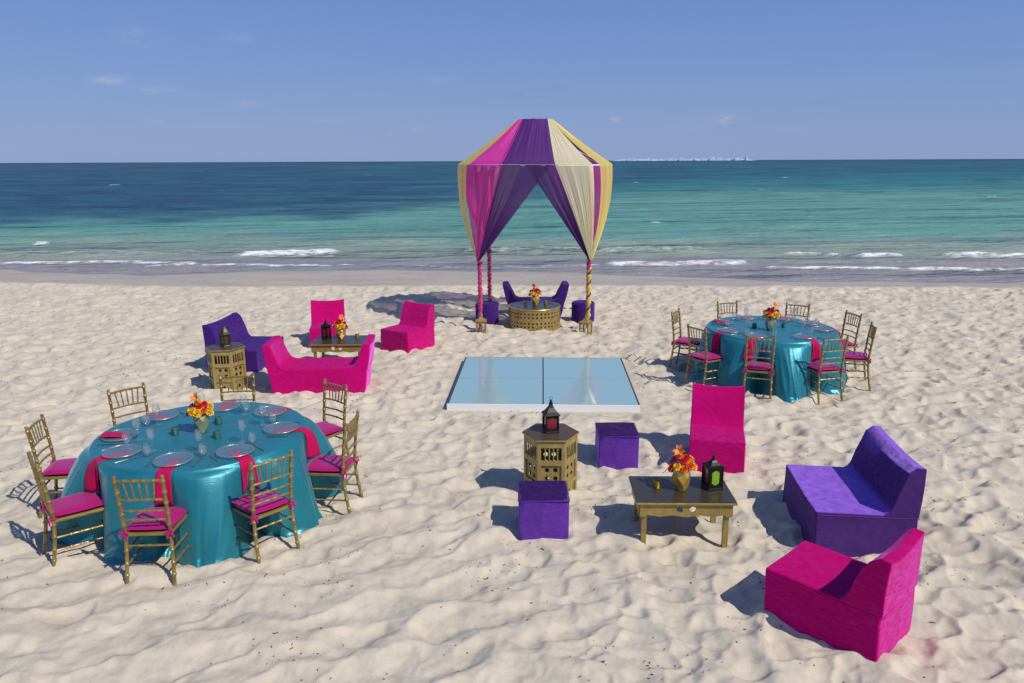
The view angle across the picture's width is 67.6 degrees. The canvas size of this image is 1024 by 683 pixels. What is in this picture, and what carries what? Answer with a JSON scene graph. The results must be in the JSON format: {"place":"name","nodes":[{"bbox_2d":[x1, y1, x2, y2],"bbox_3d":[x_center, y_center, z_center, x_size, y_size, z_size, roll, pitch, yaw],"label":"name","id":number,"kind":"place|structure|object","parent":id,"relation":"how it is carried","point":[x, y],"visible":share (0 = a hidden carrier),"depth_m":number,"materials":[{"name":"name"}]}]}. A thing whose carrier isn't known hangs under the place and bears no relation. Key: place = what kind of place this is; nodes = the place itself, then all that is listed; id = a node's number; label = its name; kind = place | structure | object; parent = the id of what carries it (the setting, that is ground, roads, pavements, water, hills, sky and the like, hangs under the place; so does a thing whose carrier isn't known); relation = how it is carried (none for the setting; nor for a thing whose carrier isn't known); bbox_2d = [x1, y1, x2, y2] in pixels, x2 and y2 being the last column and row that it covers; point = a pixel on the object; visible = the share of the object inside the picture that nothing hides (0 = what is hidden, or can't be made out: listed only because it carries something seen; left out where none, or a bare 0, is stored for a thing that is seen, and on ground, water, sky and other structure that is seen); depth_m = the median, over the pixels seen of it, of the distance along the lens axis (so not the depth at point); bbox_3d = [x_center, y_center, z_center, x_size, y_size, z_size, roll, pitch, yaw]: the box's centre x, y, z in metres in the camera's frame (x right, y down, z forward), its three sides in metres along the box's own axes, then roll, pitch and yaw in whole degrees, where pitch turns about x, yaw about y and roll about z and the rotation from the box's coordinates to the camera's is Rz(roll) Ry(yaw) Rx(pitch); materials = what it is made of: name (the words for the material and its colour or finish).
{"place":"outdoors","nodes":[
{"label":"outdoors","id":0,"kind":"place"},
{"bbox_2d":[0,268,1023,682],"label":"sand","id":1,"kind":"structure","parent":0,"point":[402,598],"depth_m":7.55,"materials":[{"name":"beige sand"}]},
{"bbox_2d":[24,414,76,518],"bbox_3d":[-4.303,1.209,7.389,0.490,0.980,0.446,-3,14,-11],"label":"chiavari chair","id":2,"kind":"object","parent":1,"relation":"on","point":[55,470],"visible":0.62,"depth_m":7.27,"materials":[{"name":"gold metal"}]},
{"bbox_2d":[26,451,103,566],"bbox_3d":[-3.788,1.401,6.567,0.490,0.980,0.446,-12,17,-40],"label":"chiavari chair","id":3,"kind":"object","parent":1,"relation":"on","point":[72,506],"visible":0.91,"depth_m":6.47,"materials":[{"name":"gold metal"}]},
{"bbox_2d":[106,382,149,426],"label":"chiavari chair","id":4,"kind":"object","parent":1,"relation":"on","point":[143,387],"visible":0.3,"depth_m":8.34,"materials":[{"name":"gold metal"}]},
{"bbox_2d":[111,475,188,585],"bbox_3d":[-2.921,1.467,6.274,0.446,0.980,0.490,-1,13,-3],"label":"chiavari chair","id":5,"kind":"object","parent":1,"relation":"on","point":[167,521],"visible":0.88,"depth_m":6.12,"materials":[{"name":"gold metal"}]},
{"bbox_2d":[49,402,348,567],"bbox_3d":[-2.974,1.269,7.458,2.595,0.798,2.381,0,13,0],"label":"tablecloth","id":6,"kind":"object","parent":1,"relation":"on","point":[207,490],"visible":0.72,"depth_m":6.80,"materials":[{"name":"teal fabric"}]},
{"bbox_2d":[84,449,133,491],"bbox_3d":[-3.579,1.161,6.804,0.148,0.288,0.403,12,18,42],"label":"napkin","id":7,"kind":"object","parent":6,"relation":"on","point":[91,482],"visible":0.99,"depth_m":6.72,"materials":[{"name":"pink fabric"}]},
{"bbox_2d":[101,428,139,440],"bbox_3d":[-3.722,0.891,7.269,0.334,0.020,0.334,-3,14,-13],"label":"charger plate","id":8,"kind":"object","parent":6,"relation":"on","point":[123,439],"visible":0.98,"depth_m":7.21,"materials":[{"name":"gold glass"}]},
{"bbox_2d":[99,431,130,437],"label":"napkin","id":9,"kind":"object","parent":8,"relation":"on","point":[113,434],"visible":0.99,"depth_m":7.26,"materials":[{"name":"pink fabric"}]},
{"bbox_2d":[101,444,141,457],"bbox_3d":[-3.494,0.984,6.851,0.334,0.020,0.334,4,14,17],"label":"charger plate","id":10,"kind":"object","parent":6,"relation":"on","point":[121,456],"visible":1,"depth_m":6.84,"materials":[{"name":"gold glass"}]},
{"bbox_2d":[145,412,170,419],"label":"napkin","id":11,"kind":"object","parent":6,"relation":"on","point":[158,415],"visible":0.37,"depth_m":7.86,"materials":[{"name":"pink fabric"}]},
{"bbox_2d":[144,410,178,420],"bbox_3d":[-3.582,0.756,7.818,0.334,0.020,0.334,-6,14,-21],"label":"charger plate","id":12,"kind":"object","parent":6,"relation":"on","point":[161,419],"visible":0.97,"depth_m":7.79,"materials":[{"name":"gold glass"}]},
{"bbox_2d":[155,458,182,505],"bbox_3d":[-2.940,1.208,6.589,0.148,0.288,0.376,-1,13,-3],"label":"napkin","id":13,"kind":"object","parent":6,"relation":"on","point":[165,472],"visible":0.82,"depth_m":6.45,"materials":[{"name":"pink fabric"}]},
{"bbox_2d":[152,452,193,466],"bbox_3d":[-2.947,1.028,6.658,0.334,0.020,0.334,-1,13,-4],"label":"charger plate","id":14,"kind":"object","parent":6,"relation":"on","point":[173,465],"visible":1,"depth_m":6.64,"materials":[{"name":"clear glass"}]},
{"bbox_2d":[171,426,178,434],"bbox_3d":[-3.227,0.855,7.319,0.068,0.070,0.068,0,13,0],"label":"votive holder","id":15,"kind":"object","parent":6,"relation":"on","point":[174,430],"visible":1,"depth_m":7.29,"materials":[{"name":"teal glass"}]},
{"bbox_2d":[185,392,213,432],"bbox_3d":[-2.989,0.678,7.338,0.231,0.404,0.248,11,17,40],"label":"flower vase","id":16,"kind":"object","parent":6,"relation":"on","point":[198,411],"visible":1,"depth_m":7.30,"materials":[{"name":"orange plant"}]},
{"bbox_2d":[213,430,220,438],"bbox_3d":[-2.787,0.876,7.222,0.068,0.070,0.068,0,13,0],"label":"votive holder","id":17,"kind":"object","parent":6,"relation":"on","point":[216,434],"visible":1,"depth_m":7.20,"materials":[{"name":"teal glass"}]},
{"bbox_2d":[214,416,221,423],"bbox_3d":[-2.927,0.783,7.621,0.068,0.070,0.068,0,13,0],"label":"votive holder","id":18,"kind":"object","parent":6,"relation":"on","point":[218,419],"visible":1,"depth_m":7.60,"materials":[{"name":"teal glass"}]},
{"bbox_2d":[207,401,239,410],"bbox_3d":[-3.052,0.687,8.104,0.334,0.020,0.334,0,13,0],"label":"charger plate","id":19,"kind":"object","parent":6,"relation":"on","point":[225,401],"visible":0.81,"depth_m":8.14,"materials":[{"name":"gold glass"}]},
{"bbox_2d":[218,402,234,409],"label":"napkin","id":20,"kind":"object","parent":6,"relation":"on","point":[225,405],"visible":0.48,"depth_m":8.19,"materials":[{"name":"pink fabric"}]},
{"bbox_2d":[216,443,254,457],"bbox_3d":[-2.478,0.980,6.851,0.334,0.020,0.334,2,13,9],"label":"charger plate","id":21,"kind":"object","parent":6,"relation":"on","point":[235,456],"visible":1,"depth_m":6.82,"materials":[{"name":"gold glass"}]},
{"bbox_2d":[227,449,259,493],"bbox_3d":[-2.409,1.153,6.817,0.148,0.288,0.361,-12,18,-42],"label":"napkin","id":22,"kind":"object","parent":6,"relation":"on","point":[245,461],"visible":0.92,"depth_m":6.72,"materials":[{"name":"pink fabric"}]},
{"bbox_2d":[253,406,286,415],"bbox_3d":[-2.508,0.724,7.937,0.334,0.020,0.334,10,17,37],"label":"charger plate","id":23,"kind":"object","parent":6,"relation":"on","point":[270,415],"visible":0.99,"depth_m":7.90,"materials":[{"name":"gold glass"}]},
{"bbox_2d":[261,407,290,414],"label":"napkin","id":24,"kind":"object","parent":6,"relation":"on","point":[279,410],"visible":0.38,"depth_m":7.98,"materials":[{"name":"pink fabric"}]},
{"bbox_2d":[263,422,298,433],"bbox_3d":[-2.244,0.842,7.432,0.334,0.020,0.334,-4,14,-17],"label":"charger plate","id":25,"kind":"object","parent":6,"relation":"on","point":[283,432],"visible":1,"depth_m":7.42,"materials":[{"name":"gold glass"}]},
{"bbox_2d":[272,427,320,458],"bbox_3d":[-2.107,0.994,7.483,0.434,0.288,0.147,-1,13,-4],"label":"napkin","id":26,"kind":"object","parent":6,"relation":"on","point":[313,449],"visible":1,"depth_m":7.47,"materials":[{"name":"pink fabric"}]},
{"bbox_2d":[205,342,247,389],"bbox_3d":[-4.269,0.391,11.463,0.590,0.663,0.511,-1,13,-5],"label":"hexagonal table","id":27,"kind":"object","parent":1,"relation":"on","point":[224,355],"visible":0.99,"depth_m":11.30,"materials":[{"name":"gold metal"}]},
{"bbox_2d":[218,321,230,346],"bbox_3d":[-4.271,-0.121,11.362,0.168,0.378,0.193,-3,13,-10],"label":"lantern","id":28,"kind":"object","parent":27,"relation":"on","point":[224,337],"visible":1,"depth_m":11.33,"materials":[{"name":"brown metal"}]},
{"bbox_2d":[219,372,255,401],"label":"chiavari chair","id":29,"kind":"object","parent":1,"relation":"on","point":[242,390],"visible":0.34,"depth_m":8.83,"materials":[{"name":"gold metal"}]},
{"bbox_2d":[202,312,283,372],"bbox_3d":[-4.426,0.023,12.702,0.893,0.819,1.070,1,13,7],"label":"love seat","id":30,"kind":"object","parent":1,"relation":"on","point":[234,324],"visible":0.54,"depth_m":12.40,"materials":[{"name":"purple fabric"}]},
{"bbox_2d":[232,449,299,563],"bbox_3d":[-2.151,1.388,6.593,0.490,0.980,0.446,12,18,42],"label":"chiavari chair","id":31,"kind":"object","parent":1,"relation":"on","point":[253,506],"visible":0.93,"depth_m":6.48,"materials":[{"name":"gold metal"}]},
{"bbox_2d":[262,334,374,393],"bbox_3d":[-2.849,0.340,11.462,1.574,0.761,0.684,-1,13,-3],"label":"velvet bench","id":32,"kind":"object","parent":1,"relation":"on","point":[287,372],"visible":0.98,"depth_m":11.18,"materials":[{"name":"pink fabric"}]},
{"bbox_2d":[309,299,345,347],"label":"slipper chair","id":33,"kind":"object","parent":1,"relation":"on","point":[331,311],"visible":0.5,"depth_m":14.35,"materials":[{"name":"pink fabric"}]},
{"bbox_2d":[315,379,349,455],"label":"chiavari chair","id":34,"kind":"object","parent":1,"relation":"on","point":[329,430],"visible":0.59,"depth_m":8.43,"materials":[{"name":"gold metal"}]},
{"bbox_2d":[307,410,362,513],"bbox_3d":[-1.746,1.188,7.435,0.490,0.980,0.446,1,13,7],"label":"chiavari chair","id":35,"kind":"object","parent":1,"relation":"on","point":[332,465],"visible":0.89,"depth_m":7.32,"materials":[{"name":"gold metal"}]},
{"bbox_2d":[309,335,367,357],"bbox_3d":[-2.849,0.213,12.758,0.880,0.502,0.660,0,13,0],"label":"coffee table","id":36,"kind":"object","parent":1,"relation":"on","point":[349,343],"visible":0.62,"depth_m":12.43,"materials":[{"name":"gold metal"}]},
{"bbox_2d":[320,317,331,339],"bbox_3d":[-3.101,-0.227,12.746,0.176,0.358,0.203,-5,14,-19],"label":"lantern","id":37,"kind":"object","parent":36,"relation":"on","point":[325,326],"visible":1,"depth_m":12.71,"materials":[{"name":"black metal"}]},
{"bbox_2d":[332,314,347,338],"bbox_3d":[-2.848,-0.247,12.697,0.236,0.420,0.260,-12,18,-41],"label":"flower vase","id":38,"kind":"object","parent":36,"relation":"on","point":[340,326],"visible":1,"depth_m":12.66,"materials":[{"name":"gold metal"}]},
{"bbox_2d":[381,301,434,353],"bbox_3d":[-1.897,-0.268,13.936,0.642,0.798,0.818,8,16,31],"label":"slipper chair","id":39,"kind":"object","parent":1,"relation":"on","point":[412,329],"visible":0.95,"depth_m":13.88,"materials":[{"name":"pink fabric"}]},
{"bbox_2d":[475,314,486,332],"bbox_3d":[-0.612,-0.372,15.098,0.228,0.408,0.228,0,13,0],"label":"lantern","id":40,"kind":"object","parent":1,"relation":"on","point":[480,319],"visible":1,"depth_m":15.03,"materials":[{"name":"gold metal"}]},
{"bbox_2d":[475,301,498,324],"bbox_3d":[-0.522,-0.604,16.071,0.496,0.452,0.496,0,13,0],"label":"round pouf","id":41,"kind":"object","parent":1,"relation":"on","point":[490,311],"visible":0.83,"depth_m":15.88,"materials":[{"name":"purple fabric"}]},
{"bbox_2d":[0,284,1022,681],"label":"seaweed debris","id":42,"kind":"object","parent":1,"relation":"on","point":[482,430],"visible":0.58,"depth_m":8.56,"materials":[{"name":"brown"}]},
{"bbox_2d":[508,301,560,330],"bbox_3d":[0.458,-0.524,15.721,1.082,0.450,1.082,0,13,0],"label":"round coffee table","id":43,"kind":"object","parent":1,"relation":"on","point":[542,313],"visible":0.95,"depth_m":15.33,"materials":[{"name":"gold metal"}]},
{"bbox_2d":[528,284,541,305],"bbox_3d":[0.476,-0.960,15.603,0.249,0.452,0.274,13,18,43],"label":"flower vase","id":44,"kind":"object","parent":43,"relation":"on","point":[535,298],"visible":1,"depth_m":15.56,"materials":[{"name":"gold metal"}]},
{"bbox_2d":[458,118,612,329],"bbox_3d":[0.468,-2.443,15.842,3.131,4.150,3.124,0,13,0],"label":"canopy","id":45,"kind":"object","parent":1,"relation":"on","point":[503,173],"visible":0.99,"depth_m":14.60,"materials":[{"name":"multicoloured"}]},
{"bbox_2d":[502,281,568,315],"bbox_3d":[0.521,-0.946,16.936,1.462,0.720,0.554,0,13,0],"label":"velvet bench","id":46,"kind":"object","parent":1,"relation":"on","point":[559,296],"visible":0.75,"depth_m":16.67,"materials":[{"name":"purple fabric"}]},
{"bbox_2d":[447,357,639,411],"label":"dance floor","id":47,"kind":"structure","parent":1,"relation":"on","point":[536,383],"depth_m":11.25,"materials":[{"name":"white plastic"}]},
{"bbox_2d":[518,480,569,540],"bbox_3d":[0.286,1.558,7.046,0.465,0.414,0.451,0,13,0],"label":"ottoman","id":48,"kind":"object","parent":1,"relation":"on","point":[543,508],"visible":0.95,"depth_m":6.85,"materials":[{"name":"purple fabric"}]},
{"bbox_2d":[522,423,579,490],"bbox_3d":[0.390,1.236,7.762,0.580,0.683,0.502,0,13,1],"label":"hexagonal table","id":49,"kind":"object","parent":1,"relation":"on","point":[561,465],"visible":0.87,"depth_m":7.60,"materials":[{"name":"gold metal"}]},
{"bbox_2d":[541,397,560,433],"bbox_3d":[0.388,0.724,7.652,0.158,0.363,0.158,-3,14,-13],"label":"lantern","id":50,"kind":"object","parent":49,"relation":"on","point":[550,418],"visible":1,"depth_m":7.62,"materials":[{"name":"black metal"}]},
{"bbox_2d":[571,300,594,323],"bbox_3d":[1.498,-0.628,16.139,0.496,0.452,0.496,0,13,0],"label":"round pouf","id":51,"kind":"object","parent":1,"relation":"on","point":[578,311],"visible":0.72,"depth_m":15.96,"materials":[{"name":"purple fabric"}]},
{"bbox_2d":[578,314,593,334],"bbox_3d":[1.439,-0.339,14.923,0.228,0.408,0.228,7,15,29],"label":"lantern","id":52,"kind":"object","parent":1,"relation":"on","point":[586,321],"visible":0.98,"depth_m":14.87,"materials":[{"name":"gold metal"}]},
{"bbox_2d":[595,422,639,469],"bbox_3d":[1.174,1.182,8.602,0.455,0.424,0.471,0,13,1],"label":"ottoman","id":53,"kind":"object","parent":1,"relation":"on","point":[616,445],"visible":0.9,"depth_m":8.40,"materials":[{"name":"purple fabric"}]},
{"bbox_2d":[629,476,737,547],"bbox_3d":[1.521,1.570,6.938,0.870,0.502,0.580,0,13,1],"label":"coffee table","id":54,"kind":"object","parent":1,"relation":"on","point":[667,498],"visible":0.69,"depth_m":6.70,"materials":[{"name":"gold wood"}]},
{"bbox_2d":[653,479,660,488],"bbox_3d":[1.305,1.285,6.901,0.068,0.070,0.068,0,13,0],"label":"votive holder","id":55,"kind":"object","parent":54,"relation":"on","point":[656,483],"visible":1,"depth_m":6.88,"materials":[{"name":"gold metal"}]},
{"bbox_2d":[663,445,696,490],"bbox_3d":[1.515,1.119,6.822,0.242,0.426,0.261,11,18,40],"label":"flower vase","id":56,"kind":"object","parent":54,"relation":"on","point":[681,475],"visible":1,"depth_m":6.78,"materials":[{"name":"gold metal"}]},
{"bbox_2d":[701,452,725,490],"bbox_3d":[1.805,1.149,6.870,0.161,0.343,0.161,-4,14,-14],"label":"lantern","id":57,"kind":"object","parent":54,"relation":"on","point":[712,474],"visible":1,"depth_m":6.83,"materials":[{"name":"black metal"}]},
{"bbox_2d":[668,308,700,366],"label":"chiavari chair","id":58,"kind":"object","parent":1,"relation":"on","point":[680,341],"visible":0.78,"depth_m":12.41,"materials":[{"name":"gold metal"}]},
{"bbox_2d":[684,324,721,384],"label":"chiavari chair","id":59,"kind":"object","parent":1,"relation":"on","point":[706,356],"visible":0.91,"depth_m":11.35,"materials":[{"name":"gold metal"}]},
{"bbox_2d":[688,383,745,473],"bbox_3d":[2.296,0.974,8.562,0.591,0.818,0.834,3,14,14],"label":"slipper chair","id":60,"kind":"object","parent":1,"relation":"on","point":[717,421],"visible":0.87,"depth_m":8.63,"materials":[{"name":"pink fabric"}]},
{"bbox_2d":[717,300,737,318],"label":"chiavari chair","id":61,"kind":"object","parent":1,"relation":"on","point":[736,303],"visible":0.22,"depth_m":13.24,"materials":[{"name":"gold metal"}]},
{"bbox_2d":[742,335,775,398],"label":"chiavari chair","id":62,"kind":"object","parent":1,"relation":"on","point":[758,367],"visible":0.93,"depth_m":10.69,"materials":[{"name":"gold metal"}]},
{"bbox_2d":[691,316,848,402],"bbox_3d":[3.986,0.191,11.905,2.401,0.798,2.372,8,16,31],"label":"tablecloth","id":63,"kind":"object","parent":1,"relation":"on","point":[791,381],"visible":0.7,"depth_m":11.14,"materials":[{"name":"teal fabric"}]},
{"bbox_2d":[711,330,735,350],"bbox_3d":[3.225,-0.006,11.626,0.361,0.288,0.132,-5,14,-19],"label":"napkin","id":64,"kind":"object","parent":63,"relation":"on","point":[715,343],"visible":0.98,"depth_m":11.58,"materials":[{"name":"pink fabric"}]},
{"bbox_2d":[743,335,760,359],"bbox_3d":[3.521,0.096,11.190,0.143,0.288,0.447,9,16,33],"label":"napkin","id":65,"kind":"object","parent":63,"relation":"on","point":[750,353],"visible":0.69,"depth_m":11.06,"materials":[{"name":"pink fabric"}]},
{"bbox_2d":[762,302,782,330],"bbox_3d":[3.949,-0.390,11.641,0.250,0.452,0.272,-13,18,-43],"label":"flower vase","id":66,"kind":"object","parent":63,"relation":"on","point":[770,317],"visible":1,"depth_m":11.60,"materials":[{"name":"orange plant"}]},
{"bbox_2d":[799,336,819,360],"bbox_3d":[4.311,0.107,11.129,0.138,0.288,0.367,-5,14,-19],"label":"napkin","id":67,"kind":"object","parent":63,"relation":"on","point":[816,350],"visible":0.96,"depth_m":11.00,"materials":[{"name":"pink fabric"}]},
{"bbox_2d":[811,326,833,330],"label":"charger plate","id":68,"kind":"object","parent":63,"relation":"on","point":[821,326],"visible":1,"depth_m":11.75,"materials":[{"name":"clear glass"}]},
{"bbox_2d":[816,329,843,347],"bbox_3d":[4.872,-0.030,11.701,0.425,0.288,0.138,3,14,14],"label":"napkin","id":69,"kind":"object","parent":63,"relation":"on","point":[835,331],"visible":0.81,"depth_m":11.66,"materials":[{"name":"pink fabric"}]},
{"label":"charger plate","id":70,"kind":"object","parent":63,"relation":"on","visible":0},
{"bbox_2d":[713,319,728,323],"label":"napkin","id":71,"kind":"object","parent":70,"relation":"on","point":[717,320],"visible":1,"depth_m":12.24,"materials":[{"name":"pink fabric"}]},
{"bbox_2d":[785,302,809,319],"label":"chiavari chair","id":72,"kind":"object","parent":1,"relation":"on","point":[808,312],"visible":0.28,"depth_m":13.01,"materials":[{"name":"gold metal"}]},
{"bbox_2d":[808,336,848,404],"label":"chiavari chair","id":73,"kind":"object","parent":1,"relation":"on","point":[820,366],"visible":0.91,"depth_m":10.68,"materials":[{"name":"gold metal"}]},
{"bbox_2d":[764,528,924,661],"bbox_3d":[2.385,1.698,5.540,0.632,0.798,0.865,-13,18,-42],"label":"slipper chair","id":74,"kind":"object","parent":1,"relation":"on","point":[833,599],"visible":0.97,"depth_m":5.33,"materials":[{"name":"pink fabric"}]},
{"bbox_2d":[841,310,861,369],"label":"chiavari chair","id":75,"kind":"object","parent":1,"relation":"on","point":[851,345],"visible":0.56,"depth_m":12.19,"materials":[{"name":"gold metal"}]},
{"bbox_2d":[783,425,926,556],"bbox_3d":[3.072,1.330,6.995,0.875,0.840,1.080,1,13,6],"label":"love seat","id":76,"kind":"object","parent":1,"relation":"on","point":[867,499],"visible":0.94,"depth_m":6.65,"materials":[{"name":"purple fabric"}]},
{"bbox_2d":[842,322,876,390],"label":"chiavari chair","id":77,"kind":"object","parent":1,"relation":"on","point":[854,356],"visible":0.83,"depth_m":11.33,"materials":[{"name":"gold metal"}]},
{"bbox_2d":[0,159,1023,282],"bbox_3d":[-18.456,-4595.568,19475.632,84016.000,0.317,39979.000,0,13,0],"label":"sea","id":78,"kind":"structure","parent":0,"point":[932,220],"depth_m":47.75,"materials":[{"name":"liquid"}]},
{"bbox_2d":[614,159,749,160],"bbox_3d":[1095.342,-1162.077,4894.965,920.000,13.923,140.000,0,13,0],"label":"island","id":79,"kind":"structure","parent":78,"relation":"on","point":[677,159],"depth_m":4845.12,"materials":[{"name":"blue"}]},
{"bbox_2d":[621,157,748,160],"bbox_3d":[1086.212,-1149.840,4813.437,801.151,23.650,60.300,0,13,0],"label":"buildings","id":80,"kind":"structure","parent":79,"relation":"on","point":[695,159],"depth_m":4804.52,"materials":[{"name":"white paint"}]},
{"bbox_2d":[0,0,1023,162],"label":"sky","id":81,"kind":"structure","parent":0,"point":[82,81],"materials":[{"name":"blue"}]}
]}

